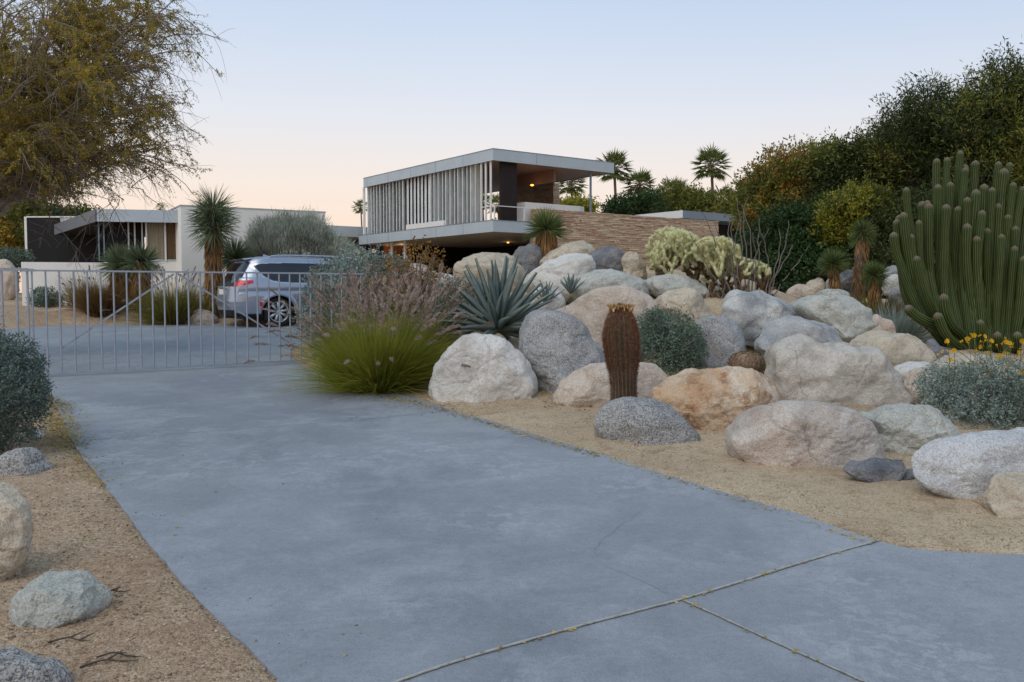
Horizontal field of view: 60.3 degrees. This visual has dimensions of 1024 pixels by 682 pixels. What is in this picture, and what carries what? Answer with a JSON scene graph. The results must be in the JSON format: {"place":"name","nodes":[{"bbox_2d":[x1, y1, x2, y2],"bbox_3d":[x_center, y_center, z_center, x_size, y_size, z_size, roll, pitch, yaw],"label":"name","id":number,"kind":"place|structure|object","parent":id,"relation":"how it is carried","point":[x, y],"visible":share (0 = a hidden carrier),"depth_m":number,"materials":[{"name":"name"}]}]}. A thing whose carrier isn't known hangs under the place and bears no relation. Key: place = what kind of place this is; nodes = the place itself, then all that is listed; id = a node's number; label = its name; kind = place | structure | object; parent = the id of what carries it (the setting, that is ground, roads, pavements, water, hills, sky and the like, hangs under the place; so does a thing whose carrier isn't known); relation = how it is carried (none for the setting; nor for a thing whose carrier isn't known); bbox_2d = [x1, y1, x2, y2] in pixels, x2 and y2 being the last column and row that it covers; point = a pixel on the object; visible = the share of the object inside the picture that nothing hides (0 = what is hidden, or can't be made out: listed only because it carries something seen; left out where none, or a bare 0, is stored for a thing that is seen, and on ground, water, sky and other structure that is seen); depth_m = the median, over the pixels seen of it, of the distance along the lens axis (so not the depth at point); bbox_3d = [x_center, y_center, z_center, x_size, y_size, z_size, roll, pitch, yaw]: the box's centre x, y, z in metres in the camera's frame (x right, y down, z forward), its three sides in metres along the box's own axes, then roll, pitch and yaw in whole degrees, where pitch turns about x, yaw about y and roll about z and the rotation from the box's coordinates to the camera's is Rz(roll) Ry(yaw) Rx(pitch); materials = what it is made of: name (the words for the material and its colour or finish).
{"place":"outdoors","nodes":[
{"label":"outdoors","id":0,"kind":"place"},
{"bbox_2d":[0,324,1023,681],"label":"driveway","id":1,"kind":"structure","parent":0,"point":[478,536],"depth_m":4.85,"materials":[{"name":"concrete"}]},
{"bbox_2d":[216,254,383,326],"bbox_3d":[-5.080,-1.346,23.341,5.178,1.820,2.340,-2,4,-34],"label":"minivan","id":2,"kind":"object","parent":1,"relation":"on","point":[266,263],"visible":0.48,"depth_m":21.74,"materials":[{"name":"silver metal"}]},
{"bbox_2d":[21,377,876,680],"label":"fallen leaves","id":3,"kind":"object","parent":1,"relation":"on","point":[55,431],"visible":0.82,"depth_m":7.91,"materials":[{"name":"beige plant"}]},
{"bbox_2d":[395,540,879,681],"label":"expansion joint","id":4,"kind":"object","parent":1,"relation":"on","point":[615,616],"visible":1,"depth_m":3.92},
{"bbox_2d":[0,267,1023,681],"bbox_3d":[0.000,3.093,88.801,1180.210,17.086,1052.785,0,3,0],"label":"ground","id":5,"kind":"structure","parent":0,"point":[776,485],"depth_m":5.47,"materials":[{"name":"sand"}]},
{"bbox_2d":[0,259,19,300],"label":"boulder","id":6,"kind":"object","parent":5,"relation":"on","point":[9,292],"visible":0.59,"depth_m":27.26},
{"bbox_2d":[0,268,30,357],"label":"fence panel","id":7,"kind":"object","parent":5,"relation":"on","point":[16,270],"visible":0.62,"depth_m":11.99,"materials":[{"name":"metal"}]},
{"bbox_2d":[0,482,33,580],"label":"boulder","id":8,"kind":"object","parent":5,"relation":"on","point":[16,528],"visible":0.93,"depth_m":4.43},
{"bbox_2d":[0,245,35,267],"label":"pale shrub","id":9,"kind":"object","parent":5,"relation":"on","point":[14,257],"visible":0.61,"depth_m":28.73,"materials":[{"name":"green plant"}]},
{"bbox_2d":[0,447,52,475],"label":"boulder","id":10,"kind":"object","parent":5,"relation":"on","point":[25,461],"visible":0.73,"depth_m":6.60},
{"bbox_2d":[0,195,53,264],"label":"yellow tree","id":11,"kind":"object","parent":5,"relation":"on","point":[12,233],"visible":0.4,"depth_m":34.28,"materials":[{"name":"green plant"}]},
{"bbox_2d":[0,315,58,453],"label":"dusty shrub","id":12,"kind":"object","parent":5,"relation":"on","point":[18,371],"visible":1,"depth_m":7.24,"materials":[{"name":"green plant"}]},
{"bbox_2d":[0,646,73,681],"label":"boulder","id":13,"kind":"object","parent":5,"relation":"on","point":[17,664],"visible":1,"depth_m":3.23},
{"bbox_2d":[24,285,64,306],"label":"round shrub","id":14,"kind":"object","parent":5,"relation":"on","point":[38,299],"visible":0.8,"depth_m":23.94,"materials":[{"name":"green plant"}]},
{"bbox_2d":[18,199,93,281],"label":"tree","id":15,"kind":"object","parent":5,"relation":"on","point":[65,213],"visible":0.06,"depth_m":45.28,"materials":[{"name":"green plant"}]},
{"bbox_2d":[8,570,112,628],"bbox_3d":[-2.069,1.206,3.972,0.440,0.279,0.306,0,3,0],"label":"boulder","id":16,"kind":"object","parent":5,"relation":"on","point":[51,599],"visible":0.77,"depth_m":3.90,"materials":[{"name":"stone"}]},
{"bbox_2d":[21,262,109,305],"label":"garden wall","id":17,"kind":"structure","parent":5,"relation":"on","point":[39,278],"depth_m":24.96,"materials":[{"name":"white paint"}]},
{"bbox_2d":[41,265,144,321],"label":"dry grass","id":18,"kind":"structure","parent":5,"relation":"on","point":[94,302],"depth_m":22.93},
{"bbox_2d":[94,242,133,308],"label":"yucca","id":19,"kind":"object","parent":5,"relation":"on","point":[112,258],"visible":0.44,"depth_m":23.72,"materials":[{"name":"green plant"}]},
{"bbox_2d":[0,0,235,287],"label":"mesquite tree","id":20,"kind":"object","parent":5,"relation":"on","point":[43,155],"visible":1,"depth_m":13.68,"materials":[{"name":"green plant"}]},
{"bbox_2d":[117,241,164,310],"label":"yucca","id":21,"kind":"object","parent":5,"relation":"on","point":[146,253],"visible":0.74,"depth_m":23.56,"materials":[{"name":"green plant"}]},
{"bbox_2d":[99,259,222,325],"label":"dry grass","id":22,"kind":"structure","parent":5,"relation":"on","point":[146,306],"depth_m":22.57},
{"bbox_2d":[24,205,325,303],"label":"guest wing","id":23,"kind":"structure","parent":5,"relation":"on","point":[172,243],"depth_m":26.64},
{"bbox_2d":[145,222,163,260],"bbox_3d":[-10.760,-2.997,26.574,0.526,1.188,0.164,-1,3,-17],"label":"window","id":24,"kind":"structure","parent":23,"relation":"in","point":[154,231],"depth_m":26.59,"materials":[{"name":"fabric"}]},
{"bbox_2d":[164,223,175,260],"bbox_3d":[-10.290,-3.002,26.672,0.414,1.188,0.162,-1,3,-19],"label":"window","id":25,"kind":"structure","parent":23,"relation":"in","point":[169,229],"depth_m":26.67,"materials":[{"name":"white paint"}]},
{"bbox_2d":[180,309,218,323],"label":"boulder","id":26,"kind":"object","parent":5,"relation":"on","point":[206,316],"visible":0.41,"depth_m":22.73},
{"bbox_2d":[184,183,241,317],"bbox_3d":[-7.875,-2.369,23.313,1.550,3.728,1.572,0,3,0],"label":"yucca","id":27,"kind":"object","parent":5,"relation":"on","point":[213,220],"visible":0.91,"depth_m":23.15,"materials":[{"name":"green plant"}]},
{"bbox_2d":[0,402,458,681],"bbox_3d":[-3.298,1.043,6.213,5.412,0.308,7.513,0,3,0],"label":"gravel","id":28,"kind":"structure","parent":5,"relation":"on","point":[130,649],"depth_m":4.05,"materials":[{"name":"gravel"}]},
{"bbox_2d":[221,237,255,271],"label":"yucca","id":29,"kind":"object","parent":5,"relation":"on","point":[240,251],"visible":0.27,"depth_m":24.36,"materials":[{"name":"green plant"}]},
{"bbox_2d":[241,206,358,263],"bbox_3d":[-5.963,-2.404,25.078,3.615,3.104,1.543,0,3,0],"label":"smoke tree","id":30,"kind":"object","parent":5,"relation":"on","point":[272,235],"visible":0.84,"depth_m":24.79,"materials":[{"name":"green plant"}]},
{"bbox_2d":[312,327,320,357],"bbox_3d":[-3.094,0.049,13.965,0.110,0.616,0.110,-2,4,-28],"label":"gate post","id":31,"kind":"object","parent":5,"relation":"on","point":[313,333],"visible":0.07,"depth_m":13.91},
{"bbox_2d":[21,269,313,374],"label":"driveway gate","id":32,"kind":"structure","parent":31,"relation":"attached to","point":[310,290],"depth_m":12.89,"materials":[{"name":"metal"}]},
{"bbox_2d":[249,265,392,369],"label":"fountain grass","id":33,"kind":"object","parent":5,"relation":"on","point":[297,309],"depth_m":13.09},
{"bbox_2d":[314,273,363,352],"bbox_3d":[-2.759,-0.316,14.123,0.813,1.542,0.036,-2,4,-28],"label":"fence panel","id":34,"kind":"object","parent":5,"relation":"on","point":[360,274],"visible":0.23,"depth_m":14.06,"materials":[{"name":"metal"}]},
{"bbox_2d":[244,269,483,402],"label":"fountain grass","id":35,"kind":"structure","parent":5,"relation":"on","point":[395,360],"depth_m":10.67,"materials":[{"name":"plant"}]},
{"bbox_2d":[287,244,442,339],"bbox_3d":[-2.367,-0.805,14.981,2.805,1.794,2.152,0,3,0],"label":"grey shrub","id":36,"kind":"object","parent":5,"relation":"on","point":[338,264],"visible":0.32,"depth_m":14.91,"materials":[{"name":"plant"}]},
{"bbox_2d":[307,263,493,356],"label":"fountain grass","id":37,"kind":"object","parent":5,"relation":"on","point":[453,304],"depth_m":11.82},
{"bbox_2d":[347,235,458,316],"bbox_3d":[-1.803,-1.046,14.295,1.920,1.372,1.184,0,3,0],"label":"rusty shrub","id":38,"kind":"object","parent":5,"relation":"on","point":[427,273],"visible":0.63,"depth_m":14.27,"materials":[{"name":"brown plant"}]},
{"bbox_2d":[409,275,476,357],"bbox_3d":[-0.943,-0.267,12.950,1.162,1.451,2.814,1,3,15],"label":"grey shrub","id":39,"kind":"object","parent":5,"relation":"on","point":[458,298],"visible":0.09,"depth_m":13.13,"materials":[{"name":"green plant"}]},
{"bbox_2d":[428,333,537,401],"bbox_3d":[-0.334,0.383,10.392,1.297,0.964,0.780,0,3,0],"label":"boulder","id":40,"kind":"object","parent":5,"relation":"on","point":[501,369],"visible":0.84,"depth_m":10.07,"materials":[{"name":"stone"}]},
{"bbox_2d":[453,252,526,294],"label":"boulder","id":41,"kind":"object","parent":5,"relation":"on","point":[484,259],"visible":0.26,"depth_m":15.48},
{"bbox_2d":[439,254,551,342],"bbox_3d":[-0.197,-0.556,12.110,1.667,1.248,1.702,1,3,24],"label":"agave","id":42,"kind":"object","parent":5,"relation":"on","point":[502,309],"visible":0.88,"depth_m":11.91,"materials":[{"name":"green plant"}]},
{"bbox_2d":[327,148,698,282],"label":"modern house","id":43,"kind":"structure","parent":5,"relation":"on","point":[441,201],"depth_m":37.68,"materials":[{"name":"paint"}]},
{"bbox_2d":[512,243,542,273],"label":"boulder","id":44,"kind":"object","parent":5,"relation":"on","point":[530,256],"visible":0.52,"depth_m":17.19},
{"bbox_2d":[522,206,571,256],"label":"yucca","id":45,"kind":"object","parent":5,"relation":"on","point":[546,230],"visible":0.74,"depth_m":17.37,"materials":[{"name":"green plant"}]},
{"bbox_2d":[530,287,565,309],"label":"boulder","id":46,"kind":"object","parent":5,"relation":"on","point":[557,302],"visible":0.35,"depth_m":13.63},
{"bbox_2d":[523,253,595,301],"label":"boulder","id":47,"kind":"object","parent":5,"relation":"on","point":[554,271],"visible":0.62,"depth_m":14.47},
{"bbox_2d":[518,309,605,392],"bbox_3d":[0.637,0.210,10.833,1.121,1.205,0.914,0,3,0],"label":"boulder","id":48,"kind":"object","parent":5,"relation":"on","point":[555,347],"visible":0.69,"depth_m":10.53,"materials":[{"name":"stone"}]},
{"bbox_2d":[539,240,594,265],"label":"boulder","id":49,"kind":"object","parent":5,"relation":"on","point":[581,246],"visible":0.53,"depth_m":16.99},
{"bbox_2d":[560,274,584,293],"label":"agave","id":50,"kind":"object","parent":5,"relation":"on","point":[570,286],"visible":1,"depth_m":13.95,"materials":[{"name":"green plant"}]},
{"bbox_2d":[557,178,588,197],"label":"fan palm","id":51,"kind":"object","parent":5,"relation":"on","point":[571,188],"visible":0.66,"depth_m":77.15,"materials":[{"name":"green plant"}]},
{"bbox_2d":[559,190,601,211],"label":"tree","id":52,"kind":"object","parent":5,"relation":"on","point":[577,201],"visible":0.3,"depth_m":62.96,"materials":[{"name":"green plant"}]},
{"bbox_2d":[555,285,657,349],"bbox_3d":[1.372,-0.231,12.945,1.545,1.172,0.900,0,3,0],"label":"boulder","id":53,"kind":"object","parent":5,"relation":"on","point":[590,310],"visible":0.35,"depth_m":12.57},
{"bbox_2d":[591,246,624,271],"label":"boulder","id":54,"kind":"object","parent":5,"relation":"on","point":[607,257],"visible":0.45,"depth_m":15.95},
{"bbox_2d":[552,362,666,406],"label":"boulder","id":55,"kind":"object","parent":5,"relation":"on","point":[586,385],"visible":0.45,"depth_m":9.64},
{"bbox_2d":[571,269,649,299],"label":"boulder","id":56,"kind":"object","parent":5,"relation":"on","point":[598,278],"visible":0.45,"depth_m":14.09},
{"bbox_2d":[594,149,634,195],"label":"fan palm","id":57,"kind":"object","parent":5,"relation":"on","point":[617,158],"visible":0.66,"depth_m":71.05,"materials":[{"name":"green plant"}]},
{"bbox_2d":[600,302,641,401],"bbox_3d":[1.098,0.247,8.874,0.428,1.300,0.430,0,3,0],"label":"barrel cactus","id":58,"kind":"object","parent":5,"relation":"on","point":[621,339],"visible":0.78,"depth_m":8.76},
{"bbox_2d":[530,208,718,270],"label":"stone wall","id":59,"kind":"structure","parent":5,"relation":"on","point":[626,242],"depth_m":37.67,"materials":[{"name":"stone"}]},
{"bbox_2d":[595,184,671,214],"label":"tree","id":60,"kind":"object","parent":5,"relation":"on","point":[633,204],"visible":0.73,"depth_m":60.79,"materials":[{"name":"green plant"}]},
{"bbox_2d":[621,251,646,279],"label":"boulder","id":61,"kind":"object","parent":5,"relation":"on","point":[633,263],"visible":0.67,"depth_m":15.76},
{"bbox_2d":[622,165,657,195],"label":"fan palm","id":62,"kind":"object","parent":5,"relation":"on","point":[638,177],"visible":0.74,"depth_m":72.87,"materials":[{"name":"green plant"}]},
{"bbox_2d":[593,396,699,444],"bbox_3d":[1.209,0.767,7.968,0.953,0.525,0.677,0,3,0],"label":"boulder","id":63,"kind":"object","parent":5,"relation":"on","point":[649,421],"visible":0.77,"depth_m":7.73,"materials":[{"name":"stone"}]},
{"bbox_2d":[635,304,711,375],"bbox_3d":[2.032,-0.013,11.189,1.003,0.914,1.127,0,3,0],"label":"sage shrub","id":64,"kind":"object","parent":5,"relation":"on","point":[675,354],"visible":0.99,"depth_m":11.10,"materials":[{"name":"green plant"}]},
{"bbox_2d":[644,226,703,282],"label":"cholla cactus","id":65,"kind":"object","parent":5,"relation":"on","point":[672,245],"visible":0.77,"depth_m":15.02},
{"bbox_2d":[645,274,709,296],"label":"boulder","id":66,"kind":"object","parent":5,"relation":"on","point":[659,285],"visible":0.63,"depth_m":14.30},
{"bbox_2d":[655,287,711,326],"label":"boulder","id":67,"kind":"object","parent":5,"relation":"on","point":[691,300],"visible":0.62,"depth_m":13.10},
{"bbox_2d":[647,176,725,212],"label":"tree","id":68,"kind":"object","parent":5,"relation":"on","point":[680,198],"visible":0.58,"depth_m":64.53,"materials":[{"name":"green plant"}]},
{"bbox_2d":[638,210,753,270],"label":"roof wing","id":69,"kind":"structure","parent":5,"relation":"on","point":[723,223],"depth_m":43.65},
{"bbox_2d":[690,142,732,199],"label":"fan palm","id":70,"kind":"object","parent":5,"relation":"on","point":[712,172],"visible":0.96,"depth_m":68.84,"materials":[{"name":"green plant"}]},
{"bbox_2d":[651,366,779,431],"bbox_3d":[1.961,0.632,8.400,1.257,0.781,0.698,0,3,0],"label":"boulder","id":71,"kind":"object","parent":5,"relation":"on","point":[721,399],"visible":0.56,"depth_m":8.19,"materials":[{"name":"stone"}]},
{"bbox_2d":[692,315,746,368],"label":"boulder","id":72,"kind":"object","parent":5,"relation":"on","point":[726,338],"visible":0.45,"depth_m":11.52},
{"bbox_2d":[427,394,1023,553],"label":"gravel","id":73,"kind":"structure","parent":5,"relation":"on","point":[792,483],"depth_m":6.21,"materials":[{"name":"gravel"}]},
{"bbox_2d":[706,179,753,213],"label":"tree","id":74,"kind":"object","parent":5,"relation":"on","point":[724,209],"visible":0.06,"depth_m":49.31,"materials":[{"name":"green plant"}]},
{"bbox_2d":[691,235,776,298],"bbox_3d":[3.714,-1.173,14.560,1.708,1.217,1.277,0,3,0],"label":"cholla cactus","id":75,"kind":"object","parent":5,"relation":"on","point":[708,251],"visible":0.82,"depth_m":14.13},
{"bbox_2d":[727,350,765,371],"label":"hedgehog cactus","id":76,"kind":"object","parent":5,"relation":"on","point":[749,359],"visible":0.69,"depth_m":10.80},
{"bbox_2d":[690,196,807,297],"bbox_3d":[3.749,-1.441,14.037,1.886,1.730,0.370,0,3,0],"label":"ocotillo","id":77,"kind":"object","parent":5,"relation":"on","point":[748,281],"visible":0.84,"depth_m":14.04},
{"bbox_2d":[720,289,794,347],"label":"boulder","id":78,"kind":"object","parent":5,"relation":"on","point":[751,314],"visible":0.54,"depth_m":12.48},
{"bbox_2d":[721,128,844,241],"bbox_3d":[10.697,-4.524,32.685,5.355,6.778,4.652,-2,4,-28],"label":"leafy tree","id":79,"kind":"object","parent":5,"relation":"on","point":[782,178],"visible":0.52,"depth_m":32.02,"materials":[{"name":"green plant"}]},
{"bbox_2d":[726,185,860,292],"bbox_3d":[9.147,-2.762,27.631,4.856,4.262,4.228,0,3,0],"label":"leafy tree","id":80,"kind":"object","parent":5,"relation":"on","point":[799,216],"visible":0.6,"depth_m":26.96,"materials":[{"name":"green plant"}]},
{"bbox_2d":[754,315,841,370],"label":"boulder","id":81,"kind":"object","parent":5,"relation":"on","point":[773,331],"visible":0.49,"depth_m":11.59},
{"bbox_2d":[724,400,885,467],"bbox_3d":[2.374,0.796,7.155,1.249,0.647,0.655,0,3,0],"label":"boulder","id":82,"kind":"object","parent":5,"relation":"on","point":[808,433],"visible":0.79,"depth_m":6.89,"materials":[{"name":"stone"}]},
{"bbox_2d":[801,277,825,297],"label":"boulder","id":83,"kind":"object","parent":5,"relation":"on","point":[814,286],"visible":0.43,"depth_m":16.10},
{"bbox_2d":[815,246,851,288],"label":"yucca","id":84,"kind":"object","parent":5,"relation":"on","point":[834,262],"visible":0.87,"depth_m":15.89,"materials":[{"name":"green plant"}]},
{"bbox_2d":[790,294,878,342],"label":"boulder","id":85,"kind":"object","parent":5,"relation":"on","point":[848,318],"visible":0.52,"depth_m":12.61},
{"bbox_2d":[764,333,913,404],"bbox_3d":[3.791,0.482,10.264,1.632,1.125,0.816,0,3,0],"label":"boulder","id":86,"kind":"object","parent":5,"relation":"on","point":[799,366],"visible":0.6,"depth_m":9.94,"materials":[{"name":"stone"}]},
{"bbox_2d":[840,269,865,295],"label":"boulder","id":87,"kind":"object","parent":5,"relation":"on","point":[846,283],"visible":0.27,"depth_m":16.75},
{"bbox_2d":[804,170,902,257],"bbox_3d":[10.416,-2.928,26.919,3.008,4.663,2.392,0,3,0],"label":"leafy tree","id":88,"kind":"object","parent":5,"relation":"on","point":[848,205],"visible":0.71,"depth_m":26.40,"materials":[{"name":"green plant"}]},
{"bbox_2d":[791,124,926,206],"bbox_3d":[12.645,-4.365,30.485,5.925,6.911,4.464,0,3,0],"label":"leafy tree","id":89,"kind":"object","parent":5,"relation":"on","point":[829,167],"visible":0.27,"depth_m":29.94,"materials":[{"name":"green plant"}]},
{"bbox_2d":[847,217,878,302],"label":"yucca","id":90,"kind":"object","parent":5,"relation":"on","point":[863,234],"visible":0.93,"depth_m":16.07,"materials":[{"name":"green plant"}]},
{"bbox_2d":[858,259,890,310],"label":"yucca","id":91,"kind":"object","parent":5,"relation":"on","point":[873,276],"visible":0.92,"depth_m":15.50,"materials":[{"name":"green plant"}]},
{"bbox_2d":[842,457,913,482],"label":"boulder","id":92,"kind":"object","parent":5,"relation":"on","point":[873,469],"visible":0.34,"depth_m":6.36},
{"bbox_2d":[851,288,910,324],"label":"green tuft","id":93,"kind":"object","parent":5,"relation":"on","point":[864,303],"visible":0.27,"depth_m":15.46,"materials":[{"name":"green plant"}]},
{"bbox_2d":[872,314,895,332],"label":"boulder","id":94,"kind":"object","parent":5,"relation":"on","point":[887,325],"visible":0.41,"depth_m":13.51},
{"bbox_2d":[849,330,936,366],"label":"boulder","id":95,"kind":"object","parent":5,"relation":"on","point":[898,348],"visible":0.41,"depth_m":11.55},
{"bbox_2d":[868,303,936,343],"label":"blue tuft","id":96,"kind":"object","parent":5,"relation":"on","point":[908,326],"visible":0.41,"depth_m":14.43,"materials":[{"name":"plant"}]},
{"bbox_2d":[859,403,959,453],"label":"boulder","id":97,"kind":"object","parent":5,"relation":"on","point":[904,428],"visible":0.53,"depth_m":7.26,"materials":[{"name":"stone"}]},
{"bbox_2d":[893,361,931,380],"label":"boulder","id":98,"kind":"object","parent":5,"relation":"on","point":[904,369],"visible":0.19,"depth_m":10.89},
{"bbox_2d":[903,366,948,403],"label":"boulder","id":99,"kind":"object","parent":5,"relation":"on","point":[909,377],"visible":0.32,"depth_m":9.98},
{"bbox_2d":[843,67,1009,197],"bbox_3d":[13.775,-4.846,28.734,5.486,8.180,3.807,0,3,0],"label":"feathery tree","id":100,"kind":"object","parent":5,"relation":"on","point":[907,127],"visible":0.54,"depth_m":28.24,"materials":[{"name":"green plant"}]},
{"bbox_2d":[833,172,1020,298],"bbox_3d":[13.529,-2.710,25.895,8.578,4.641,4.073,0,3,0],"label":"leafy tree","id":101,"kind":"object","parent":5,"relation":"on","point":[883,254],"visible":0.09,"depth_m":25.71,"materials":[{"name":"green plant"}]},
{"bbox_2d":[889,150,1023,353],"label":"organ pipe cactus","id":102,"kind":"object","parent":5,"relation":"on","point":[979,249],"visible":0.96,"depth_m":14.42,"materials":[{"name":"plant"}]},
{"bbox_2d":[908,333,1023,430],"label":"flowering shrub","id":103,"kind":"object","parent":5,"relation":"on","point":[991,405],"visible":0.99,"depth_m":8.74,"materials":[{"name":"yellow plant"}]},
{"bbox_2d":[911,427,1023,498],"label":"boulder","id":104,"kind":"object","parent":5,"relation":"on","point":[969,465],"visible":0.82,"depth_m":5.83,"materials":[{"name":"stone"}]},
{"bbox_2d":[923,34,1023,194],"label":"feathery tree","id":105,"kind":"object","parent":5,"relation":"on","point":[991,119],"visible":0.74,"depth_m":26.19,"materials":[{"name":"green plant"}]},
{"bbox_2d":[930,353,1023,396],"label":"boulder","id":106,"kind":"object","parent":5,"relation":"on","point":[956,358],"visible":0.11,"depth_m":10.44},
{"bbox_2d":[937,333,1023,393],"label":"flower clump","id":107,"kind":"object","parent":5,"relation":"on","point":[985,340],"visible":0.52,"depth_m":9.83,"materials":[{"name":"yellow plant"}]},
{"bbox_2d":[977,471,1023,517],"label":"boulder","id":108,"kind":"object","parent":5,"relation":"on","point":[1002,495],"visible":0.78,"depth_m":5.55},
{"bbox_2d":[0,0,1023,292],"label":"sky","id":109,"kind":"structure","parent":0,"point":[320,98],"materials":[{"name":"blue"}]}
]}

